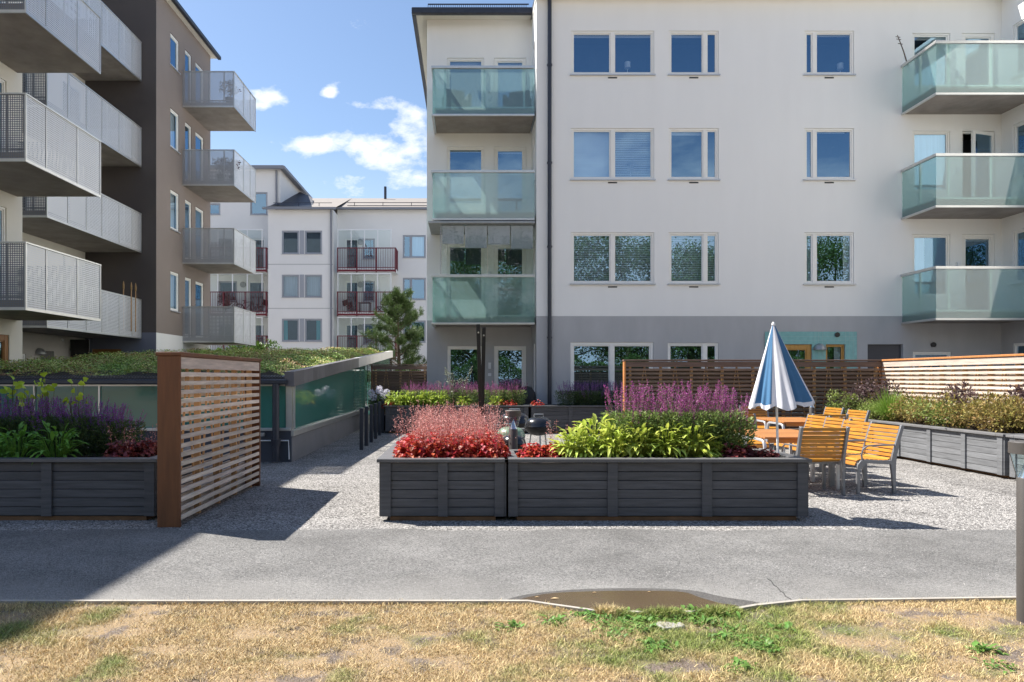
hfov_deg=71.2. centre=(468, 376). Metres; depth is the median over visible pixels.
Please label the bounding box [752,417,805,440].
garden table
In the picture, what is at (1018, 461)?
planter box
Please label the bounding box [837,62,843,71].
table lamp
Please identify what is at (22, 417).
purple sage
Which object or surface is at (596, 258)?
window
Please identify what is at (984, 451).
planter box
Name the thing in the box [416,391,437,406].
hosta
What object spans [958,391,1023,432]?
spirea shrub
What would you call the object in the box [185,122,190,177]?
window
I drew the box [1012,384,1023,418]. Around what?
plum shrub
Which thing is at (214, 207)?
window
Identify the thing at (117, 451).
heuchera
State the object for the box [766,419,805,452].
garden table
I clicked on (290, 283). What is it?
window
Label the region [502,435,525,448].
kettle barbecue
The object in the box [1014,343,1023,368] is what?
window
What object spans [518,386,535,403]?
covered barbecue
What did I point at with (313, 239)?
window
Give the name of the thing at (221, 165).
balcony plant
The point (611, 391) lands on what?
purple sage
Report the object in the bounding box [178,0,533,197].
sky
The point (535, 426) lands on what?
kettle barbecue
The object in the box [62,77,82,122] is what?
window
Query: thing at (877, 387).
plum shrub
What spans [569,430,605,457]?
hosta
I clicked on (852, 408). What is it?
spirea shrub
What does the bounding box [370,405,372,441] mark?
short post
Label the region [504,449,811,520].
planter box
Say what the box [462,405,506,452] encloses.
heuchera
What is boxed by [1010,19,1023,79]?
window
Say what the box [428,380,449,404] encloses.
purple sage
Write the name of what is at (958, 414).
spirea shrub
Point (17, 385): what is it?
lime leaf shrub
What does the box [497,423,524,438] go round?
kettle barbecue
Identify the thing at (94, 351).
entrance door
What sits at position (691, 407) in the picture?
purple sage
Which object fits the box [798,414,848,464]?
garden chair
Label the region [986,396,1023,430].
spirea shrub
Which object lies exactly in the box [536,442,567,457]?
heuchera
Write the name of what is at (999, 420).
spirea shrub
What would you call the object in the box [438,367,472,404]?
twiggy shrub
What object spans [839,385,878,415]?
plum shrub
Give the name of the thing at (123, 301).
garden torch
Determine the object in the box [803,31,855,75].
window
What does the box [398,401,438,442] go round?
heuchera
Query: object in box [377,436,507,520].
planter box
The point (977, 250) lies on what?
balcony door
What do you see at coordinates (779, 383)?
parasol
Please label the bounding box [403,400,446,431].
heuchera
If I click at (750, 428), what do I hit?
purple sage
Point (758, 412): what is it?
garden chair
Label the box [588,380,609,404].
purple sage
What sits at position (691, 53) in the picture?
window
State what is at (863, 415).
garden chair
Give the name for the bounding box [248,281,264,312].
window
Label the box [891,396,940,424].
spirea shrub
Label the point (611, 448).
hosta
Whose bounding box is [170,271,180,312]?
window
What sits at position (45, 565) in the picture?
path
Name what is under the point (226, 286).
window
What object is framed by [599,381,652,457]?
purple sage
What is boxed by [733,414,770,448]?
garden chair
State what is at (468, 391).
purple sage
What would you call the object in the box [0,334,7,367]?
entrance door
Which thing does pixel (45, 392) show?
lime leaf shrub
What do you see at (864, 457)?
garden chair
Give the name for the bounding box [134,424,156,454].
heuchera
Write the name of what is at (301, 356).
sedum carpet
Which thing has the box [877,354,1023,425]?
slatted screen
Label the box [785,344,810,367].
entrance door
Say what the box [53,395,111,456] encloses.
purple sage
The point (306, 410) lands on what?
garage shed
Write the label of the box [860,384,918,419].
grass tuft
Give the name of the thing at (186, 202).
window
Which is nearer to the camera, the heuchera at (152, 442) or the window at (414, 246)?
the heuchera at (152, 442)
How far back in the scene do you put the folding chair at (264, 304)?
48.73 m
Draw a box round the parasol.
[749,322,814,452]
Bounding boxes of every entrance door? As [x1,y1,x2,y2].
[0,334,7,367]
[92,349,120,361]
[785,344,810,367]
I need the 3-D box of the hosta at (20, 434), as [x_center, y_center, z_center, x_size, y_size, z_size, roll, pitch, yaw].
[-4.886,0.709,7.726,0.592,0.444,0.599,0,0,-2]
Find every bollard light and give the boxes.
[505,410,520,448]
[809,396,816,413]
[1008,440,1023,622]
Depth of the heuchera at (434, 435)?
8.06 m
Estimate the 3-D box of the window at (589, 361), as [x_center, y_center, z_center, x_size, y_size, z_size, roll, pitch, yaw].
[4.118,0.190,20.945,2.385,2.376,0.850,0,0,0]
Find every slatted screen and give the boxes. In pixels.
[155,352,261,526]
[371,364,426,414]
[622,360,883,439]
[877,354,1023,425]
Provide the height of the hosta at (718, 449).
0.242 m
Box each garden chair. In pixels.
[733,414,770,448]
[739,405,779,448]
[773,414,831,454]
[781,426,849,495]
[792,416,852,476]
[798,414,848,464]
[805,419,874,485]
[823,406,844,413]
[828,422,903,493]
[847,409,870,443]
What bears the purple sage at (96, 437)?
on the planter box at (80, 487)
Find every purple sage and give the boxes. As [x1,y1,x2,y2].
[0,394,33,452]
[0,396,52,455]
[11,394,73,456]
[37,395,97,454]
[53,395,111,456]
[81,403,133,455]
[95,402,146,451]
[400,380,420,402]
[413,380,434,400]
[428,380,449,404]
[442,382,462,404]
[455,381,475,404]
[468,382,489,404]
[484,381,504,404]
[494,381,515,403]
[505,381,527,404]
[554,380,577,404]
[563,382,588,404]
[577,380,600,404]
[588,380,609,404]
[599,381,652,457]
[599,382,621,404]
[610,382,622,404]
[617,381,670,457]
[641,381,694,457]
[657,380,710,457]
[675,381,730,457]
[692,380,747,454]
[713,390,757,454]
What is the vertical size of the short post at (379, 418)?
0.860 m
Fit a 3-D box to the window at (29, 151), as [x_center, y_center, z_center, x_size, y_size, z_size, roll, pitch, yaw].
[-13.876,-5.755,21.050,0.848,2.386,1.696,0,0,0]
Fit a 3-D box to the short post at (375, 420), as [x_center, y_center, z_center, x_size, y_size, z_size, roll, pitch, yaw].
[-2.255,1.070,17.319,0.076,0.860,0.076,0,0,0]
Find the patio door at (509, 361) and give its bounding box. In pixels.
[494,346,525,400]
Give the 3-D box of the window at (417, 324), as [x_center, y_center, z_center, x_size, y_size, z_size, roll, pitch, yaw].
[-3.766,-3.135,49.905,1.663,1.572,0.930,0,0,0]
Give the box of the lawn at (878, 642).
[0,601,1023,681]
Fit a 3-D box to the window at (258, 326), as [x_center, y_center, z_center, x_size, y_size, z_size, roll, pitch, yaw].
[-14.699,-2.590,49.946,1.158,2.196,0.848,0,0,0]
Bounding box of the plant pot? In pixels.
[373,414,384,431]
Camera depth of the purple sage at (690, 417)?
7.87 m
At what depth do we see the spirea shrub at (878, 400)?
15.06 m
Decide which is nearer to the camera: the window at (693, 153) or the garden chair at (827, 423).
the garden chair at (827, 423)
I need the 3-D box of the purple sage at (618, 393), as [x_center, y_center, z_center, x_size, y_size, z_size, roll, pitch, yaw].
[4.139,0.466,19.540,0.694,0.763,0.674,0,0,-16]
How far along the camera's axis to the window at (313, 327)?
48.16 m
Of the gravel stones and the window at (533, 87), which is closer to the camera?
the gravel stones
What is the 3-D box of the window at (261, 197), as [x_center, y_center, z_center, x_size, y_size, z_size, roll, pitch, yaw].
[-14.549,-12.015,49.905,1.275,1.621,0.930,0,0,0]
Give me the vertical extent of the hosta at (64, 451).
0.462 m
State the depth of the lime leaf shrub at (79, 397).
8.28 m
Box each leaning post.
[476,324,482,426]
[481,327,485,426]
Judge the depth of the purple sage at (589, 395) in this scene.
19.38 m
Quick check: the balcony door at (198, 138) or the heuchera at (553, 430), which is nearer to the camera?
the heuchera at (553, 430)
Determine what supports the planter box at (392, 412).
on the ground at (345, 454)
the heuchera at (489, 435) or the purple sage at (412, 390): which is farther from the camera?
the purple sage at (412, 390)
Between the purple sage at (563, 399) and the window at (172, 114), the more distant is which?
the window at (172, 114)
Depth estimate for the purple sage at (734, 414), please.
7.86 m
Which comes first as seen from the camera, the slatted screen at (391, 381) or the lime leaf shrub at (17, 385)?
the lime leaf shrub at (17, 385)
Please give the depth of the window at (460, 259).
22.97 m
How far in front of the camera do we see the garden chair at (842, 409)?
14.75 m
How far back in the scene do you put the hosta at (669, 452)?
7.67 m
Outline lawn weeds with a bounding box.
[494,604,1017,674]
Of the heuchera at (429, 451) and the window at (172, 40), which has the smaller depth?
the heuchera at (429, 451)
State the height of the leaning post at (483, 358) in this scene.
1.639 m
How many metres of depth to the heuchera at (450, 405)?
9.63 m
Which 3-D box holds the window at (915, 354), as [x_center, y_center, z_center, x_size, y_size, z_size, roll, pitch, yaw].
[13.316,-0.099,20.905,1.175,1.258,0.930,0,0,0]
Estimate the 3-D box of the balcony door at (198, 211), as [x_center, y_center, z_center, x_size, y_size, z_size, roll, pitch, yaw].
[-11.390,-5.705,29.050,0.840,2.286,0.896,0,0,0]
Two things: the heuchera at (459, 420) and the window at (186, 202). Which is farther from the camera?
the window at (186, 202)
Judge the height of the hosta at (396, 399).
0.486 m
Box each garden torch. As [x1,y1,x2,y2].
[123,281,123,329]
[130,282,131,330]
[135,283,136,331]
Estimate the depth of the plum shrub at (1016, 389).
11.59 m
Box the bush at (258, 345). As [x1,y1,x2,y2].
[226,339,281,351]
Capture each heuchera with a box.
[99,426,140,462]
[121,425,156,456]
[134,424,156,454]
[392,409,438,457]
[393,406,439,451]
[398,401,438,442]
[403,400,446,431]
[406,412,452,457]
[412,403,446,436]
[417,405,455,443]
[422,409,471,457]
[427,404,473,444]
[428,405,457,438]
[429,404,460,433]
[436,400,477,433]
[436,401,469,429]
[446,400,475,439]
[448,410,489,457]
[449,407,493,443]
[461,400,491,432]
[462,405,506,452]
[466,404,503,443]
[467,410,515,457]
[470,404,503,444]
[504,399,516,407]
[516,442,551,457]
[529,399,543,407]
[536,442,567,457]
[541,421,574,445]
[719,443,749,457]
[738,444,760,457]
[754,447,779,457]
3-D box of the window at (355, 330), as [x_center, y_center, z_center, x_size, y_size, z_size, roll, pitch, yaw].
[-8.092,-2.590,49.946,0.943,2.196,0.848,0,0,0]
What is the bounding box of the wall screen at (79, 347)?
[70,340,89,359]
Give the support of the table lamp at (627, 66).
in the apartment building at (800, 190)
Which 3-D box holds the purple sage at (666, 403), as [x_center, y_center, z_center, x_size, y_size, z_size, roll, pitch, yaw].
[2.220,0.483,8.020,0.625,0.881,0.621,0,0,29]
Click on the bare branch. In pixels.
(902, 49)
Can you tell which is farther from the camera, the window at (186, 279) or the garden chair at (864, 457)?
the window at (186, 279)
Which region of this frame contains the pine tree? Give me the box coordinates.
[358,286,426,370]
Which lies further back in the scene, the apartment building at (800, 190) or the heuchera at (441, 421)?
the apartment building at (800, 190)
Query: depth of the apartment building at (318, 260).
49.50 m
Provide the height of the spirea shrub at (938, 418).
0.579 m
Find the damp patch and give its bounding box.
[508,588,758,606]
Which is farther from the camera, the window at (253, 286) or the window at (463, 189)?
the window at (253, 286)
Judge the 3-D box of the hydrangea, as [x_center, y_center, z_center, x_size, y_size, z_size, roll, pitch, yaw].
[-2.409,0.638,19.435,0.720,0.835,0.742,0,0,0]
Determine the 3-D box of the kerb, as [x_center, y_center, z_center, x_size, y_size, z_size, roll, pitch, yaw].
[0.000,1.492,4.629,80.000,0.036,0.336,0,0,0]
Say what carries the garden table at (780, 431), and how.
on the ground at (345, 454)
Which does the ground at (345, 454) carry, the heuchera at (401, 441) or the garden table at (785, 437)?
the garden table at (785, 437)
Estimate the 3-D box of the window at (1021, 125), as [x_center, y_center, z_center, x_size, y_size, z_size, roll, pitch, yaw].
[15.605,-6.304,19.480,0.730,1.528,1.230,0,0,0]
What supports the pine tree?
on the ground at (345, 454)
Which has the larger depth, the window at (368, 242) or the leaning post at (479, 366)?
the window at (368, 242)
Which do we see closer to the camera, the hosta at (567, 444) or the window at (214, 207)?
the hosta at (567, 444)
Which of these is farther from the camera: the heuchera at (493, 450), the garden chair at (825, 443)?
the garden chair at (825, 443)
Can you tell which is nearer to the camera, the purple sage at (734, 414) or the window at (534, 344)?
the purple sage at (734, 414)
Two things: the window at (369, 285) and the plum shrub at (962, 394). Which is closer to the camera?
the plum shrub at (962, 394)
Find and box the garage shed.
[0,351,392,461]
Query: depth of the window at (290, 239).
48.87 m
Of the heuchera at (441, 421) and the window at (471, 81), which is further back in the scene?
the window at (471, 81)
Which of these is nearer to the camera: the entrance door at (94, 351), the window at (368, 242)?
the entrance door at (94, 351)
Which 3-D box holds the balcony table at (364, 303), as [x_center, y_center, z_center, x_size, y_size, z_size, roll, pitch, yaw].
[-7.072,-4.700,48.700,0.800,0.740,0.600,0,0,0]
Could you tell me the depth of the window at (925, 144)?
20.65 m
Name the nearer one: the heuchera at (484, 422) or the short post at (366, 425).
the heuchera at (484, 422)
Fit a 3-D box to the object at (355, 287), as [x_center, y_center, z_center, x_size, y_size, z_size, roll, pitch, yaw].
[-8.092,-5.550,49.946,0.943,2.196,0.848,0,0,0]
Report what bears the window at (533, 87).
in the apartment building at (800, 190)
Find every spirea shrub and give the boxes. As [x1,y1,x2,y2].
[851,400,874,418]
[857,399,886,420]
[864,392,903,420]
[883,396,919,422]
[888,391,936,423]
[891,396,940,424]
[902,396,970,428]
[923,398,954,425]
[931,388,1018,430]
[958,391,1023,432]
[962,398,1010,431]
[977,396,1023,432]
[982,403,1023,432]
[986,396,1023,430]
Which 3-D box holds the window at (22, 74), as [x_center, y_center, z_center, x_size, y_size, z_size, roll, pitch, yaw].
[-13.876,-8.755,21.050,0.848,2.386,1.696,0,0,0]
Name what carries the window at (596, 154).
in the apartment building at (800, 190)
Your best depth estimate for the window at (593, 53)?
21.28 m
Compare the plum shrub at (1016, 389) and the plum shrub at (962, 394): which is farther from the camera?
the plum shrub at (962, 394)
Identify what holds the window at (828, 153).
in the apartment building at (800, 190)
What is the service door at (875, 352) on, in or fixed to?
in the apartment building at (800, 190)
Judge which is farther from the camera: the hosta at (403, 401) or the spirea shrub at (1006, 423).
the hosta at (403, 401)
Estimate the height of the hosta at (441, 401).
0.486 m
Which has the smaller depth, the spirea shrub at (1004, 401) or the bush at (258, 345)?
the spirea shrub at (1004, 401)
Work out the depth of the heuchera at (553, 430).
8.10 m
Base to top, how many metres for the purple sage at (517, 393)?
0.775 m
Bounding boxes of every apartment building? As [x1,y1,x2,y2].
[0,0,100,367]
[22,0,255,363]
[210,165,426,370]
[412,0,1023,420]
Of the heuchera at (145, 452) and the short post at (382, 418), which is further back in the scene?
the short post at (382, 418)
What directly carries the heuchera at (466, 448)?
on the planter box at (441, 489)
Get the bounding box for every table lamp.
[624,61,630,71]
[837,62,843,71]
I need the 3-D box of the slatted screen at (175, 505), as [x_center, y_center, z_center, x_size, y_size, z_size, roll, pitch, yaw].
[-2.990,0.625,8.490,0.255,1.750,2.780,0,0,0]
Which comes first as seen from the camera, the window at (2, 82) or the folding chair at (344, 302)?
the window at (2, 82)
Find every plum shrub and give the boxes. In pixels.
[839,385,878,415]
[854,375,910,420]
[936,380,985,423]
[994,384,1023,401]
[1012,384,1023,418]
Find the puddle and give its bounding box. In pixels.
[520,591,736,610]
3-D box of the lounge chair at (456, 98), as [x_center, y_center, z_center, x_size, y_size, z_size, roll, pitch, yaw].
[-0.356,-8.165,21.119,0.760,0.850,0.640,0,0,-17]
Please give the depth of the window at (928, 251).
20.78 m
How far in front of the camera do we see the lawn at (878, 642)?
3.96 m
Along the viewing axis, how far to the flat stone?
4.25 m
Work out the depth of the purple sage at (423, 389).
19.56 m
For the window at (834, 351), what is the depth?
20.65 m
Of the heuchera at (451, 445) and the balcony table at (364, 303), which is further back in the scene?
the balcony table at (364, 303)
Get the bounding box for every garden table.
[744,429,810,480]
[744,433,839,489]
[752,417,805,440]
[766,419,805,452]
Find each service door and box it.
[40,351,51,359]
[868,345,900,374]
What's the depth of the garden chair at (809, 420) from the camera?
11.73 m
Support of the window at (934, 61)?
in the apartment building at (800, 190)
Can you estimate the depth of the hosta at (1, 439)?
7.75 m
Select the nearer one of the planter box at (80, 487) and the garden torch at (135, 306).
the planter box at (80, 487)
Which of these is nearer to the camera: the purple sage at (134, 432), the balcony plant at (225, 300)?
the purple sage at (134, 432)
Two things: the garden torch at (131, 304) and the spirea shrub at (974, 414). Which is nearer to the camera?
the spirea shrub at (974, 414)
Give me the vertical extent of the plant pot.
0.460 m
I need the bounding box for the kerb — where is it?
[0,596,1015,613]
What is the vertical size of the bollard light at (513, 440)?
1.105 m
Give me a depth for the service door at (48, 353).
22.90 m
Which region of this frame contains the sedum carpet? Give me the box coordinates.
[0,347,383,375]
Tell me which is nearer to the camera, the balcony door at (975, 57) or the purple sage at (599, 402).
the purple sage at (599, 402)
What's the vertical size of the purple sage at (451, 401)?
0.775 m
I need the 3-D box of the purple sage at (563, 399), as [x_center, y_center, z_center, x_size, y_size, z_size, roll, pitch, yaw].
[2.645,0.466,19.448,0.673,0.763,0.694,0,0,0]
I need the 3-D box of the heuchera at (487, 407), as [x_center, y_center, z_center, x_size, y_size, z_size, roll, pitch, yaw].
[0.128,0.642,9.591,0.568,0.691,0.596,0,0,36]
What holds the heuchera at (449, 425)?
on the planter box at (441, 489)
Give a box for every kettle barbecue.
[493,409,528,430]
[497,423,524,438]
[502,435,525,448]
[521,414,552,446]
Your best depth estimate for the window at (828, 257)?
20.65 m
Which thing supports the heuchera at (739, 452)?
on the planter box at (657, 489)
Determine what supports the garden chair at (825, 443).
on the ground at (345, 454)
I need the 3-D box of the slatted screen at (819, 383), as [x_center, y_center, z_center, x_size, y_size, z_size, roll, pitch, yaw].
[6.371,0.555,16.000,5.818,1.890,0.180,0,0,0]
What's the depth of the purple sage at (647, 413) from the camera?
7.90 m
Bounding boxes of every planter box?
[0,446,193,519]
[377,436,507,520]
[383,404,529,432]
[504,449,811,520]
[528,404,621,432]
[847,416,1023,478]
[1006,435,1023,477]
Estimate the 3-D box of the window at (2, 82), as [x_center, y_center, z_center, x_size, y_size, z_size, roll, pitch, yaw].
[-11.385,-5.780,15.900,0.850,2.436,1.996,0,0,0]
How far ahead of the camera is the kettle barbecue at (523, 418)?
11.99 m
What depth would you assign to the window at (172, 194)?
26.81 m
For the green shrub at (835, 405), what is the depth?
15.22 m
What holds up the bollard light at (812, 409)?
on the ground at (345, 454)
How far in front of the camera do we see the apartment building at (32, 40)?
15.99 m
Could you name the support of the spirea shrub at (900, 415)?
on the planter box at (984, 451)
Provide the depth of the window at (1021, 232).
20.03 m
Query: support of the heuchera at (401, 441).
on the planter box at (441, 489)
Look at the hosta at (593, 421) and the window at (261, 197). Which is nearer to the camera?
the hosta at (593, 421)
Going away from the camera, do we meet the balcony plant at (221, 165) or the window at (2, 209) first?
the window at (2, 209)
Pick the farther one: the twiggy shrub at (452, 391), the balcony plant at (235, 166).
the balcony plant at (235, 166)
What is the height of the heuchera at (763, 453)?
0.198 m
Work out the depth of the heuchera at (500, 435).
9.03 m
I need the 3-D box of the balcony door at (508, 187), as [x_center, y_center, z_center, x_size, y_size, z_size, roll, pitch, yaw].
[1.288,-5.945,22.546,0.995,2.366,0.848,0,0,0]
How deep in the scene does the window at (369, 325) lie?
50.37 m
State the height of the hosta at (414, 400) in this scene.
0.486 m
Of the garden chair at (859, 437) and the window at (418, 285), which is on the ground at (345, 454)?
the garden chair at (859, 437)
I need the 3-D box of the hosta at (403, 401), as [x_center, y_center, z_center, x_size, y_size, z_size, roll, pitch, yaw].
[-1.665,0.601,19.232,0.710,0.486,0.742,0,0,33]
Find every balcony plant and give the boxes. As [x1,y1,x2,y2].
[215,160,226,172]
[218,292,232,309]
[220,80,241,95]
[230,160,240,172]
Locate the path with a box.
[0,528,1015,602]
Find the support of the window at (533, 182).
in the apartment building at (800, 190)
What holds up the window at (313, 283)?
in the apartment building at (318, 260)
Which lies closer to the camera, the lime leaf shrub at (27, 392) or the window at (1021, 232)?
the lime leaf shrub at (27, 392)
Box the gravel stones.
[0,470,1015,589]
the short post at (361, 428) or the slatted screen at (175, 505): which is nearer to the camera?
the slatted screen at (175, 505)
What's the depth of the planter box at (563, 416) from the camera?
19.01 m
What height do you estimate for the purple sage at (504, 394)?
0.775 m
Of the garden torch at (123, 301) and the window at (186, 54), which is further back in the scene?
the window at (186, 54)
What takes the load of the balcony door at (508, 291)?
in the apartment building at (800, 190)
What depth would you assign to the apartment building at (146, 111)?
25.00 m
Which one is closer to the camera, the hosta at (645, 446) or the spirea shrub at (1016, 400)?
the hosta at (645, 446)
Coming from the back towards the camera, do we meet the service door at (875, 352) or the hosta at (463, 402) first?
the service door at (875, 352)
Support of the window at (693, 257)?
in the apartment building at (800, 190)
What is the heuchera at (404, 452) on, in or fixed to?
on the planter box at (441, 489)
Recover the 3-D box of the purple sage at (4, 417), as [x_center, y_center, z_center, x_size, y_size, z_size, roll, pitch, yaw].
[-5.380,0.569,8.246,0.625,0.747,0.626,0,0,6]
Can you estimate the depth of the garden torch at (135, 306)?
24.28 m
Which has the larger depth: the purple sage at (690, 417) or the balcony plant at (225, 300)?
the balcony plant at (225, 300)
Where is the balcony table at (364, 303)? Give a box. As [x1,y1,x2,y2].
[358,302,370,312]
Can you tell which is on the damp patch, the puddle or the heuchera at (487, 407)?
the puddle
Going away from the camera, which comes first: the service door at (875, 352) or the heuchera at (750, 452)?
the heuchera at (750, 452)
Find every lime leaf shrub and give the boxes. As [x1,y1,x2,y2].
[0,375,25,438]
[18,380,39,453]
[37,372,56,416]
[62,377,88,450]
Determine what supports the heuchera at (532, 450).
on the planter box at (657, 489)
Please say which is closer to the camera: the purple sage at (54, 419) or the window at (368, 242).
the purple sage at (54, 419)
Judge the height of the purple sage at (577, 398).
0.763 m
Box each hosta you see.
[0,421,43,462]
[0,436,14,456]
[22,420,88,463]
[384,391,406,405]
[394,391,416,404]
[407,391,427,406]
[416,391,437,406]
[428,391,449,405]
[456,395,472,405]
[488,395,503,404]
[547,423,595,457]
[566,413,624,457]
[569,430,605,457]
[587,419,639,457]
[615,421,666,457]
[638,419,692,457]
[666,421,725,457]
[703,442,728,457]
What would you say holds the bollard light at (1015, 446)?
on the lawn at (878, 642)
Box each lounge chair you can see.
[442,89,471,106]
[503,90,531,106]
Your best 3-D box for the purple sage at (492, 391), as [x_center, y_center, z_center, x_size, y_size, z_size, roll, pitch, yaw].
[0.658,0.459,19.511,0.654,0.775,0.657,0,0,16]
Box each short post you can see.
[359,408,363,449]
[365,406,367,445]
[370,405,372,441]
[374,403,376,438]
[378,402,380,434]
[381,401,383,432]
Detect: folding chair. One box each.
[257,299,267,312]
[343,299,351,312]
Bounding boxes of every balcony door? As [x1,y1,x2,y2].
[187,61,202,99]
[187,131,202,177]
[187,206,202,258]
[187,281,202,336]
[494,58,525,106]
[494,147,525,212]
[494,245,525,316]
[962,34,993,84]
[962,130,993,196]
[962,235,993,311]
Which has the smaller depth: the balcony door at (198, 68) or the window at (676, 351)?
the window at (676, 351)
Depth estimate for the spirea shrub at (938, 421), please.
12.35 m
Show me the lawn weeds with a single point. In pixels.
(978, 647)
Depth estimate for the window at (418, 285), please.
50.37 m
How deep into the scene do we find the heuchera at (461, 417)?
9.03 m
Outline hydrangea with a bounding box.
[367,386,389,413]
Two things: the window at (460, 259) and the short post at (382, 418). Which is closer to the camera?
the short post at (382, 418)
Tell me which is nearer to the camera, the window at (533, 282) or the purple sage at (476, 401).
the purple sage at (476, 401)
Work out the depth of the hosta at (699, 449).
7.69 m
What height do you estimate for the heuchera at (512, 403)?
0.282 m
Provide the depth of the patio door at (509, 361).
22.97 m
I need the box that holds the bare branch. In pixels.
[896,35,908,67]
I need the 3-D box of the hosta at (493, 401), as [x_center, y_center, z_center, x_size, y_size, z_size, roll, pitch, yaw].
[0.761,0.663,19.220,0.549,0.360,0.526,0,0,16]
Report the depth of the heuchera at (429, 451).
7.62 m
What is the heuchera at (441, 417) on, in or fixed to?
on the planter box at (441, 489)
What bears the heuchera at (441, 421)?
on the planter box at (441, 489)
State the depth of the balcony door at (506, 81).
22.25 m
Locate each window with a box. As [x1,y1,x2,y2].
[0,78,4,151]
[0,206,4,299]
[22,74,29,98]
[22,151,29,209]
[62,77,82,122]
[170,33,180,74]
[170,108,180,153]
[170,190,180,233]
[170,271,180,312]
[185,50,190,99]
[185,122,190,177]
[185,200,190,258]
[185,277,190,336]
[210,203,219,214]
[219,281,236,301]
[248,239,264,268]
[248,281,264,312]
[249,324,264,346]
[250,192,266,214]
[281,231,299,254]
[281,275,299,297]
[282,319,298,341]
[304,231,322,254]
[304,275,322,297]
[305,319,321,341]
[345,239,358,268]
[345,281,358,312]
[345,324,358,349]
[362,239,374,259]
[363,281,374,301]
[363,324,374,344]
[403,235,425,257]
[403,278,425,299]
[403,321,425,342]
[447,58,483,106]
[447,147,483,205]
[447,245,483,301]
[447,346,481,403]
[531,47,534,92]
[531,141,534,185]
[531,240,534,284]
[534,344,534,391]
[570,31,655,75]
[570,129,655,180]
[570,233,655,284]
[570,342,652,403]
[667,31,720,75]
[667,129,720,180]
[667,233,720,284]
[668,343,717,367]
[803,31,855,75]
[803,129,855,180]
[803,233,855,284]
[826,344,843,367]
[912,34,948,87]
[912,131,948,191]
[912,235,948,296]
[913,352,950,394]
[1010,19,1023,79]
[1010,121,1023,179]
[1010,229,1023,285]
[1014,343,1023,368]
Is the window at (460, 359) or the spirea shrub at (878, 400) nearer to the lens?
the spirea shrub at (878, 400)
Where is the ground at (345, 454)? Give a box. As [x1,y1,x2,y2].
[0,414,1015,531]
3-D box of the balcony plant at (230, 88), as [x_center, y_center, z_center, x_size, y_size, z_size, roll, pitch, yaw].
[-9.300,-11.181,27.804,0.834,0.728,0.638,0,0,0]
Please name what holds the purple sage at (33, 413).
on the planter box at (80, 487)
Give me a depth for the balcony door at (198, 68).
29.39 m
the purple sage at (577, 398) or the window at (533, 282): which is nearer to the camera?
the purple sage at (577, 398)
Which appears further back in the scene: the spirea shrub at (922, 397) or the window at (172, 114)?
the window at (172, 114)
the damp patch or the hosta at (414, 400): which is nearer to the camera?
the damp patch
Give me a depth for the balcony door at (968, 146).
20.47 m
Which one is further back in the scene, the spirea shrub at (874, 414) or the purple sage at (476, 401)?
the purple sage at (476, 401)
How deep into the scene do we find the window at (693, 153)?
21.28 m
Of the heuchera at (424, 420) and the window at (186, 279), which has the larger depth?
the window at (186, 279)
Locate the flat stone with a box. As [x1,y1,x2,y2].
[654,622,685,630]
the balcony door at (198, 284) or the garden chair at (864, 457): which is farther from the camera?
the balcony door at (198, 284)
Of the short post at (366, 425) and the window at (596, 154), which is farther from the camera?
the window at (596, 154)
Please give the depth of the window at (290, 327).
48.87 m
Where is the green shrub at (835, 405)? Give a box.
[824,389,864,415]
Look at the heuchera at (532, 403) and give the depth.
19.17 m
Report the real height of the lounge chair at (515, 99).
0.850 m

